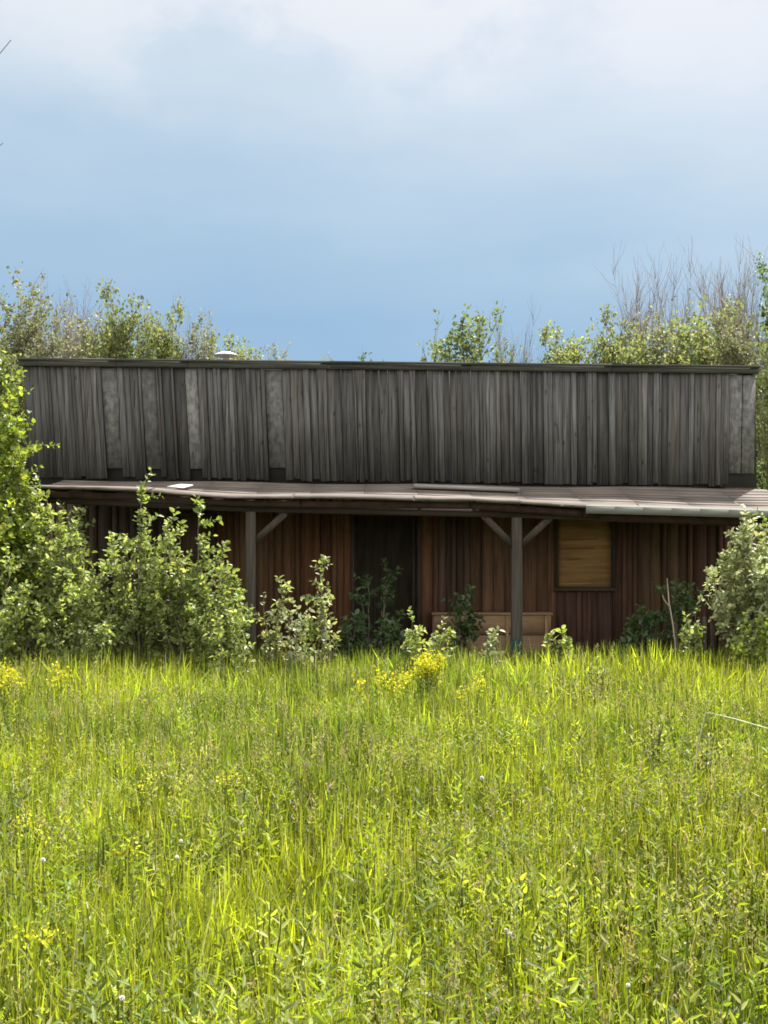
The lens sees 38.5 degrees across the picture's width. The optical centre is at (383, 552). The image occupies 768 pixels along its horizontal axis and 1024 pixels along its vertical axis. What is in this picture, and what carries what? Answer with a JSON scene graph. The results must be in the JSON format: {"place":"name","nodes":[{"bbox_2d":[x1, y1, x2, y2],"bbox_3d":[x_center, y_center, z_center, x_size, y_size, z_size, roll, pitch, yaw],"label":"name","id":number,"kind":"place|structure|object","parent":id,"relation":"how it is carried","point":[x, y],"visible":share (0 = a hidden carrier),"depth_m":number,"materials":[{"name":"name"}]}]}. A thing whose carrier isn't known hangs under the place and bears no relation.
{"place":"outdoors","nodes":[
{"label":"outdoors","id":0,"kind":"place"},
{"bbox_2d":[0,0,767,413],"label":"sky","id":1,"kind":"structure","parent":0,"point":[328,176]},
{"bbox_3d":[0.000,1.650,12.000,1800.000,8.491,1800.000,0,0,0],"label":"ground","id":2,"kind":"structure","parent":0,"visible":0},
{"bbox_2d":[0,285,19,362],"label":"leafy tree","id":3,"kind":"object","parent":2,"relation":"on","point":[7,320],"visible":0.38,"depth_m":25.43,"materials":[{"name":"green plant"}]},
{"bbox_2d":[0,657,25,712],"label":"yellow flower","id":4,"kind":"object","parent":2,"relation":"on","point":[9,675],"visible":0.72,"depth_m":10.18,"materials":[{"name":"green plant"}]},
{"bbox_2d":[0,340,34,513],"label":"leafy tree","id":5,"kind":"object","parent":2,"relation":"on","point":[11,369],"visible":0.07,"depth_m":20.91,"materials":[{"name":"green plant"}]},
{"bbox_2d":[0,543,50,668],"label":"shrub","id":6,"kind":"object","parent":2,"relation":"on","point":[8,642],"visible":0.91,"depth_m":12.56,"materials":[{"name":"green plant"}]},
{"bbox_2d":[0,350,59,655],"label":"young tree","id":7,"kind":"object","parent":2,"relation":"on","point":[12,471],"visible":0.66,"depth_m":13.14,"materials":[{"name":"green plant"}]},
{"bbox_2d":[0,914,63,985],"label":"yellow flower","id":8,"kind":"object","parent":2,"relation":"on","point":[42,931],"visible":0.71,"depth_m":3.88,"materials":[{"name":"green plant"}]},
{"bbox_2d":[11,804,73,865],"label":"yellow flower","id":9,"kind":"object","parent":2,"relation":"on","point":[26,822],"visible":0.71,"depth_m":5.32,"materials":[{"name":"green plant"}]},
{"bbox_2d":[40,857,45,912],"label":"dandelion","id":10,"kind":"object","parent":2,"relation":"on","point":[42,860],"visible":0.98,"depth_m":4.50,"materials":[{"name":"green plant"}]},
{"bbox_2d":[4,272,83,453],"bbox_3d":[-8.020,-2.471,25.825,2.225,8.257,2.708,0,0,-7],"label":"leafy tree","id":11,"kind":"object","parent":2,"relation":"on","point":[53,347],"visible":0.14,"depth_m":25.85,"materials":[{"name":"green plant"}]},
{"bbox_2d":[0,475,95,661],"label":"shrub","id":12,"kind":"object","parent":2,"relation":"on","point":[39,593],"visible":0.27,"depth_m":13.18,"materials":[{"name":"green plant"}]},
{"bbox_2d":[0,261,108,447],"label":"leafy tree","id":13,"kind":"object","parent":2,"relation":"on","point":[29,305],"visible":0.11,"depth_m":26.27,"materials":[{"name":"green plant"}]},
{"bbox_2d":[44,658,71,700],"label":"yellow flower","id":14,"kind":"object","parent":2,"relation":"on","point":[62,675],"visible":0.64,"depth_m":10.49,"materials":[{"name":"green plant"}]},
{"bbox_2d":[39,314,86,354],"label":"leafy tree","id":15,"kind":"object","parent":2,"relation":"on","point":[75,316],"visible":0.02,"depth_m":30.28,"materials":[{"name":"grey plant"}]},
{"bbox_2d":[38,274,98,357],"bbox_3d":[-8.333,-2.946,29.250,1.829,9.212,1.599,0,0,-21],"label":"bare tree","id":16,"kind":"object","parent":2,"relation":"on","point":[65,321],"visible":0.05,"depth_m":29.16,"materials":[{"name":"grey plant"}]},
{"bbox_2d":[19,494,121,657],"bbox_3d":[-3.840,0.467,13.242,1.107,2.377,1.046,0,0,-41],"label":"shrub","id":17,"kind":"object","parent":2,"relation":"on","point":[74,554],"visible":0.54,"depth_m":13.13,"materials":[{"name":"green plant"}]},
{"bbox_2d":[57,278,99,357],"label":"bare tree","id":18,"kind":"object","parent":2,"relation":"on","point":[84,325],"visible":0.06,"depth_m":28.94,"materials":[{"name":"grey plant"}]},
{"bbox_2d":[32,567,139,668],"bbox_3d":[-3.412,0.904,12.703,1.182,1.502,0.897,0,0,16],"label":"shrub","id":19,"kind":"object","parent":2,"relation":"on","point":[78,629],"visible":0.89,"depth_m":12.60,"materials":[{"name":"green plant"}]},
{"bbox_2d":[62,286,119,357],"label":"leafy tree","id":20,"kind":"object","parent":2,"relation":"on","point":[83,338],"visible":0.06,"depth_m":27.66,"materials":[{"name":"green plant"}]},
{"bbox_2d":[77,954,152,1023],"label":"weed","id":21,"kind":"object","parent":2,"relation":"on","point":[115,988],"visible":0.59,"depth_m":3.40,"materials":[{"name":"green plant"}]},
{"bbox_2d":[76,278,169,358],"bbox_3d":[-6.586,-2.470,26.811,2.633,8.254,2.270,0,0,-22],"label":"leafy tree","id":22,"kind":"object","parent":2,"relation":"on","point":[117,342],"visible":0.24,"depth_m":26.57,"materials":[{"name":"green plant"}]},
{"bbox_2d":[112,836,141,895],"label":"yellow flower","id":23,"kind":"object","parent":2,"relation":"on","point":[126,851],"visible":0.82,"depth_m":4.91,"materials":[{"name":"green plant"}]},
{"bbox_2d":[83,467,193,664],"bbox_3d":[-2.851,0.324,13.097,1.286,2.662,1.142,0,0,12],"label":"shrub","id":24,"kind":"object","parent":2,"relation":"on","point":[125,587],"visible":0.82,"depth_m":12.93,"materials":[{"name":"green plant"}]},
{"bbox_2d":[126,766,165,819],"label":"yellow flower","id":25,"kind":"object","parent":2,"relation":"on","point":[143,788],"visible":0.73,"depth_m":6.13,"materials":[{"name":"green plant"}]},
{"bbox_2d":[132,296,186,358],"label":"leafy tree","id":26,"kind":"object","parent":2,"relation":"on","point":[166,348],"visible":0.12,"depth_m":28.00,"materials":[{"name":"green plant"}]},
{"bbox_2d":[175,855,179,905],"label":"dandelion","id":27,"kind":"object","parent":2,"relation":"on","point":[176,856],"visible":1,"depth_m":4.50,"materials":[{"name":"green plant"}]},
{"bbox_2d":[164,296,204,358],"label":"bare tree","id":28,"kind":"object","parent":2,"relation":"on","point":[186,337],"visible":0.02,"depth_m":29.58,"materials":[{"name":"grey plant"}]},
{"bbox_2d":[139,494,232,665],"bbox_3d":[-2.410,0.476,13.020,1.170,2.359,0.952,0,0,0],"label":"shrub","id":29,"kind":"object","parent":2,"relation":"on","point":[177,630],"visible":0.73,"depth_m":12.90,"materials":[{"name":"green plant"}]},
{"bbox_2d":[176,308,220,359],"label":"leafy tree","id":30,"kind":"object","parent":2,"relation":"on","point":[204,353],"visible":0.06,"depth_m":28.11,"materials":[{"name":"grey plant"}]},
{"bbox_2d":[175,561,254,673],"bbox_3d":[-1.931,0.869,12.758,0.926,1.571,0.833,0,0,12],"label":"shrub","id":31,"kind":"object","parent":2,"relation":"on","point":[226,607],"visible":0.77,"depth_m":12.70,"materials":[{"name":"green plant"}]},
{"bbox_2d":[184,983,250,1023],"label":"weed","id":32,"kind":"object","parent":2,"relation":"on","point":[238,1003],"visible":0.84,"depth_m":3.18,"materials":[{"name":"green plant"}]},
{"bbox_2d":[203,607,255,681],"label":"weed","id":33,"kind":"object","parent":2,"relation":"on","point":[238,647],"visible":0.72,"depth_m":11.99,"materials":[{"name":"green plant"}]},
{"bbox_2d":[202,326,267,359],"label":"leafy tree","id":34,"kind":"object","parent":2,"relation":"on","point":[240,352],"visible":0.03,"depth_m":28.65,"materials":[{"name":"green plant"}]},
{"bbox_2d":[215,768,266,822],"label":"yellow flower","id":35,"kind":"object","parent":2,"relation":"on","point":[226,783],"visible":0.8,"depth_m":6.10,"materials":[{"name":"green plant"}]},
{"bbox_2d":[249,575,293,666],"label":"sapling","id":36,"kind":"object","parent":2,"relation":"on","point":[278,636],"visible":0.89,"depth_m":12.58,"materials":[{"name":"green plant"}]},
{"bbox_2d":[237,891,317,993],"bbox_3d":[-0.373,1.434,3.897,0.281,0.465,0.271,0,0,0],"label":"weed","id":37,"kind":"object","parent":2,"relation":"on","point":[278,933],"visible":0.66,"depth_m":3.88,"materials":[{"name":"green plant"}]},
{"bbox_2d":[260,337,295,359],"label":"leafy tree","id":38,"kind":"object","parent":2,"relation":"on","point":[280,357],"visible":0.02,"depth_m":28.62,"materials":[{"name":"green plant"}]},
{"bbox_2d":[278,600,315,675],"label":"sapling","id":39,"kind":"object","parent":2,"relation":"on","point":[296,629],"visible":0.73,"depth_m":12.05,"materials":[{"name":"green plant"}]},
{"bbox_2d":[294,593,329,668],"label":"sapling","id":40,"kind":"object","parent":2,"relation":"on","point":[312,633],"visible":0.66,"depth_m":12.60,"materials":[{"name":"green plant"}]},
{"bbox_2d":[300,554,341,666],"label":"sapling","id":41,"kind":"object","parent":2,"relation":"on","point":[324,636],"visible":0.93,"depth_m":12.60,"materials":[{"name":"green plant"}]},
{"bbox_2d":[336,609,372,661],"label":"weed","id":42,"kind":"object","parent":2,"relation":"on","point":[344,643],"visible":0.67,"depth_m":13.98,"materials":[{"name":"green plant"}]},
{"bbox_2d":[348,557,403,652],"bbox_3d":[-0.069,0.855,14.525,0.697,1.596,0.598,0,0,-39],"label":"sapling","id":43,"kind":"object","parent":2,"relation":"on","point":[386,597],"visible":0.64,"depth_m":14.53,"materials":[{"name":"green plant"}]},
{"bbox_2d":[351,665,408,706],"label":"yellow flower","id":44,"kind":"object","parent":2,"relation":"on","point":[378,680],"visible":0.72,"depth_m":10.11,"materials":[{"name":"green plant"}]},
{"bbox_2d":[0,620,767,1023],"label":"grass","id":45,"kind":"structure","parent":2,"relation":"on","point":[324,884],"depth_m":5.63,"materials":[{"name":"green plant"}]},
{"bbox_2d":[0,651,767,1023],"bbox_3d":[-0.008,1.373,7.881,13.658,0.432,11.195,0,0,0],"label":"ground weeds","id":46,"kind":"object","parent":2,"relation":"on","point":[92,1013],"visible":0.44,"depth_m":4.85,"materials":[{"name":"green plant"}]},
{"bbox_2d":[372,609,408,660],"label":"weed","id":47,"kind":"object","parent":2,"relation":"on","point":[385,634],"visible":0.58,"depth_m":13.80,"materials":[{"name":"green plant"}]},
{"bbox_2d":[14,351,767,663],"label":"wooden building","id":48,"kind":"structure","parent":2,"relation":"on","point":[631,481],"depth_m":15.63,"materials":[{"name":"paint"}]},
{"bbox_2d":[167,484,192,487],"bbox_3d":[-2.677,-0.878,14.456,0.210,0.084,0.455,0,0,7],"label":"metal scrap","id":49,"kind":"object","parent":48,"relation":"on","point":[181,486],"visible":1,"depth_m":14.38,"materials":[{"name":"white metal"}]},
{"bbox_2d":[174,513,215,574],"bbox_3d":[-2.683,-0.128,15.672,0.599,0.885,0.095,0,0,0],"label":"window","id":50,"kind":"structure","parent":48,"relation":"in","point":[188,541],"depth_m":15.68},
{"bbox_2d":[409,518,414,638],"bbox_3d":[0.419,0.505,16.279,0.065,2.010,0.897,0,0,0],"label":"door","id":51,"kind":"structure","parent":48,"relation":"in","point":[411,550],"depth_m":15.86,"materials":[{"name":"brown wood"}]},
{"bbox_2d":[414,483,519,491],"bbox_3d":[1.127,-0.892,15.029,1.437,0.128,0.137,0,0,0],"label":"loose board","id":52,"kind":"object","parent":48,"relation":"on","point":[470,487],"visible":1,"depth_m":14.96,"materials":[{"name":"grey wood"}]},
{"bbox_2d":[554,519,616,590],"bbox_3d":[2.862,0.000,15.672,0.885,1.085,0.095,0,0,0],"label":"window","id":53,"kind":"structure","parent":48,"relation":"in","point":[584,550],"depth_m":15.68,"materials":[{"name":"brown wood"}]},
{"bbox_2d":[360,916,422,1023],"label":"weed","id":54,"kind":"object","parent":2,"relation":"on","point":[405,971],"visible":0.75,"depth_m":3.50,"materials":[{"name":"green plant"}]},
{"bbox_2d":[385,666,412,703],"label":"yellow flower","id":55,"kind":"object","parent":2,"relation":"on","point":[406,676],"visible":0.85,"depth_m":10.24,"materials":[{"name":"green plant"}]},
{"bbox_2d":[396,606,433,670],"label":"weed","id":56,"kind":"object","parent":2,"relation":"on","point":[410,644],"visible":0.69,"depth_m":12.09,"materials":[{"name":"green plant"}]},
{"bbox_2d":[412,648,447,700],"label":"yellow flower","id":57,"kind":"object","parent":2,"relation":"on","point":[428,666],"visible":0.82,"depth_m":10.54,"materials":[{"name":"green plant"}]},
{"bbox_2d":[427,616,456,669],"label":"weed","id":58,"kind":"object","parent":2,"relation":"on","point":[439,639],"visible":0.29,"depth_m":12.77,"materials":[{"name":"green plant"}]},
{"bbox_2d":[430,338,467,361],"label":"leafy tree","id":59,"kind":"object","parent":2,"relation":"on","point":[435,360],"depth_m":27.89,"materials":[{"name":"green plant"}]},
{"bbox_2d":[441,584,485,658],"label":"weed","id":60,"kind":"object","parent":2,"relation":"on","point":[464,628],"visible":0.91,"depth_m":14.29,"materials":[{"name":"green plant"}]},
{"bbox_2d":[418,301,511,362],"bbox_3d":[2.081,-2.356,27.245,3.216,8.023,2.953,0,0,9],"label":"leafy tree","id":61,"kind":"object","parent":2,"relation":"on","point":[466,346],"visible":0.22,"depth_m":27.25,"materials":[{"name":"green plant"}]},
{"bbox_2d":[450,857,493,930],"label":"weed","id":62,"kind":"object","parent":2,"relation":"on","point":[466,887],"visible":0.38,"depth_m":4.41,"materials":[{"name":"green plant"}]},
{"bbox_2d":[454,669,491,705],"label":"yellow flower","id":63,"kind":"object","parent":2,"relation":"on","point":[481,686],"visible":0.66,"depth_m":10.08,"materials":[{"name":"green plant"}]},
{"bbox_2d":[474,625,508,671],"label":"weed","id":64,"kind":"object","parent":2,"relation":"on","point":[492,639],"visible":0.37,"depth_m":12.50,"materials":[{"name":"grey plant"}]},
{"bbox_2d":[431,611,552,660],"bbox_3d":[1.499,1.240,15.389,1.672,0.821,0.422,0,0,0],"label":"wooden box","id":65,"kind":"object","parent":2,"relation":"on","point":[536,626],"visible":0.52,"depth_m":15.20,"materials":[{"name":"brown wood"}]},
{"bbox_2d":[484,727,524,772],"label":"yellow flower","id":66,"kind":"object","parent":2,"relation":"on","point":[514,751],"visible":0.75,"depth_m":7.39,"materials":[{"name":"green plant"}]},
{"bbox_2d":[504,928,509,991],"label":"dandelion","id":67,"kind":"object","parent":2,"relation":"on","point":[506,930],"visible":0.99,"depth_m":3.70,"materials":[{"name":"green plant"}]},
{"bbox_2d":[495,331,521,362],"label":"leafy tree","id":68,"kind":"object","parent":2,"relation":"on","point":[502,350],"visible":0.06,"depth_m":27.69,"materials":[{"name":"green plant"}]},
{"bbox_2d":[508,932,513,1022],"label":"dandelion","id":69,"kind":"object","parent":2,"relation":"on","point":[509,933],"visible":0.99,"depth_m":3.65,"materials":[{"name":"green plant"}]},
{"bbox_2d":[486,299,542,362],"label":"bare tree","id":70,"kind":"object","parent":2,"relation":"on","point":[523,351],"visible":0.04,"depth_m":28.26,"materials":[{"name":"grey plant"}]},
{"bbox_2d":[493,865,551,955],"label":"weed","id":71,"kind":"object","parent":2,"relation":"on","point":[522,877],"visible":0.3,"depth_m":4.28,"materials":[{"name":"green plant"}]},
{"bbox_2d":[541,625,577,668],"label":"weed","id":72,"kind":"object","parent":2,"relation":"on","point":[566,642],"visible":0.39,"depth_m":12.98,"materials":[{"name":"green plant"}]},
{"bbox_2d":[541,662,578,704],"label":"weed","id":73,"kind":"object","parent":2,"relation":"on","point":[562,681],"visible":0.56,"depth_m":10.29,"materials":[{"name":"green plant"}]},
{"bbox_2d":[536,319,608,363],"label":"leafy tree","id":74,"kind":"object","parent":2,"relation":"on","point":[573,355],"visible":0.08,"depth_m":26.66,"materials":[{"name":"green plant"}]},
{"bbox_2d":[537,882,621,967],"bbox_3d":[0.689,1.443,4.107,0.302,0.434,0.278,0,0,42],"label":"weed","id":75,"kind":"object","parent":2,"relation":"on","point":[572,930],"visible":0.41,"depth_m":4.11,"materials":[{"name":"green plant"}]},
{"bbox_2d":[587,656,611,704],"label":"weed","id":76,"kind":"object","parent":2,"relation":"on","point":[597,675],"visible":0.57,"depth_m":10.32,"materials":[{"name":"green plant"}]},
{"bbox_2d":[560,875,641,957],"bbox_3d":[0.820,1.446,4.186,0.291,0.422,0.258,0,0,-31],"label":"weed","id":77,"kind":"object","parent":2,"relation":"on","point":[598,893],"visible":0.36,"depth_m":4.19,"materials":[{"name":"green plant"}]},
{"bbox_2d":[583,303,651,363],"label":"leafy tree","id":78,"kind":"object","parent":2,"relation":"on","point":[605,349],"visible":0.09,"depth_m":26.57,"materials":[{"name":"green plant"}]},
{"bbox_2d":[626,983,630,1023],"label":"dandelion","id":79,"kind":"object","parent":2,"relation":"on","point":[628,985],"visible":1,"depth_m":3.20,"materials":[{"name":"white plant"}]},
{"bbox_2d":[608,321,674,363],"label":"leafy tree","id":80,"kind":"object","parent":2,"relation":"on","point":[637,358],"visible":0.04,"depth_m":24.95,"materials":[{"name":"green plant"}]},
{"bbox_2d":[597,240,686,360],"bbox_3d":[6.245,-2.973,26.864,2.234,9.266,1.953,0,0,15],"label":"bare tree","id":81,"kind":"object","parent":2,"relation":"on","point":[649,311],"visible":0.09,"depth_m":26.68,"materials":[{"name":"grey plant"}]},
{"bbox_2d":[614,603,669,657],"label":"weed","id":82,"kind":"object","parent":2,"relation":"on","point":[637,634],"visible":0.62,"depth_m":13.91,"materials":[{"name":"green plant"}]},
{"bbox_2d":[636,712,670,769],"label":"weed","id":83,"kind":"object","parent":2,"relation":"on","point":[657,735],"visible":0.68,"depth_m":7.55,"materials":[{"name":"green plant"}]},
{"bbox_2d":[619,305,690,364],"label":"leafy tree","id":84,"kind":"object","parent":2,"relation":"on","point":[657,348],"visible":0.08,"depth_m":25.10,"materials":[{"name":"green plant"}]},
{"bbox_2d":[662,580,676,648],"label":"dry stalk","id":85,"kind":"object","parent":2,"relation":"on","point":[668,603],"visible":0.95,"depth_m":13.19,"materials":[{"name":"grey plant"}]},
{"bbox_2d":[643,577,702,656],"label":"weed","id":86,"kind":"object","parent":2,"relation":"on","point":[677,611],"visible":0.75,"depth_m":14.12,"materials":[{"name":"green plant"}]},
{"bbox_2d":[636,240,715,363],"bbox_3d":[7.032,-2.983,26.138,2.510,9.286,2.345,0,0,-28],"label":"bare tree","id":87,"kind":"object","parent":2,"relation":"on","point":[685,308],"visible":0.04,"depth_m":26.11,"materials":[{"name":"grey plant"}]},
{"bbox_2d":[651,866,725,944],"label":"weed","id":88,"kind":"object","parent":2,"relation":"on","point":[714,894],"visible":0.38,"depth_m":4.31,"materials":[{"name":"green plant"}]},
{"bbox_2d":[678,605,708,666],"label":"weed","id":89,"kind":"object","parent":2,"relation":"on","point":[695,634],"visible":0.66,"depth_m":12.86,"materials":[{"name":"green plant"}]},
{"bbox_2d":[651,984,747,1023],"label":"weed","id":90,"kind":"object","parent":2,"relation":"on","point":[693,998],"visible":1,"depth_m":3.09,"materials":[{"name":"green plant"}]},
{"bbox_2d":[647,295,757,364],"bbox_3d":[7.111,-1.994,24.045,2.950,7.301,2.543,0,0,39],"label":"leafy tree","id":91,"kind":"object","parent":2,"relation":"on","point":[700,349],"visible":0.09,"depth_m":23.86,"materials":[{"name":"green plant"}]},
{"bbox_2d":[702,617,706,655],"bbox_3d":[3.778,1.252,12.950,0.063,0.997,0.044,0,0,0],"label":"stake","id":92,"kind":"object","parent":2,"relation":"on","point":[704,621],"visible":0.53,"depth_m":12.93,"materials":[{"name":"grey wood"}]},
{"bbox_2d":[684,722,726,783],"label":"weed","id":93,"kind":"object","parent":2,"relation":"on","point":[705,743],"visible":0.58,"depth_m":7.39,"materials":[{"name":"green plant"}]},
{"bbox_2d":[710,623,713,661],"bbox_3d":[3.911,1.292,13.100,0.053,0.917,0.035,0,0,0],"label":"stake","id":94,"kind":"object","parent":2,"relation":"on","point":[712,634],"visible":0.53,"depth_m":13.08,"materials":[{"name":"grey wood"}]},
{"bbox_2d":[667,234,766,364],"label":"bare tree","id":95,"kind":"object","parent":2,"relation":"on","point":[722,295],"visible":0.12,"depth_m":26.20,"materials":[{"name":"grey plant"}]},
{"bbox_2d":[686,712,767,797],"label":"grass stalk","id":96,"kind":"object","parent":2,"relation":"on","point":[701,734],"depth_m":6.40,"materials":[{"name":"grey plant"}]},
{"bbox_2d":[696,504,767,664],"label":"shrub","id":97,"kind":"object","parent":2,"relation":"on","point":[743,552],"visible":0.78,"depth_m":12.93,"materials":[{"name":"green plant"}]},
{"bbox_2d":[700,291,767,543],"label":"leafy tree","id":98,"kind":"object","parent":2,"relation":"on","point":[736,350],"visible":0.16,"depth_m":22.17,"materials":[{"name":"green plant"}]},
{"bbox_2d":[713,236,767,479],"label":"bare tree","id":99,"kind":"object","parent":2,"relation":"on","point":[741,314],"visible":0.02,"depth_m":24.63,"materials":[{"name":"plant"}]},
{"bbox_2d":[721,250,767,549],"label":"bare tree","id":100,"kind":"object","parent":2,"relation":"on","point":[752,353],"visible":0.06,"depth_m":23.86,"materials":[{"name":"plant"}]},
{"bbox_2d":[729,612,767,670],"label":"shrub","id":101,"kind":"object","parent":2,"relation":"on","point":[761,635],"visible":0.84,"depth_m":12.34,"materials":[{"name":"green plant"}]},
{"bbox_2d":[747,252,767,551],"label":"leafy tree","id":102,"kind":"object","parent":2,"relation":"on","point":[761,271],"visible":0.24,"depth_m":20.40,"materials":[{"name":"green plant"}]},
{"bbox_2d":[749,506,767,610],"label":"shrub","id":103,"kind":"object","parent":2,"relation":"on","point":[764,522],"visible":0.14,"depth_m":13.37,"materials":[{"name":"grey plant"}]},
{"bbox_2d":[750,325,767,549],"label":"leafy tree","id":104,"kind":"object","parent":2,"relation":"on","point":[763,417],"visible":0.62,"depth_m":19.45,"materials":[{"name":"green plant"}]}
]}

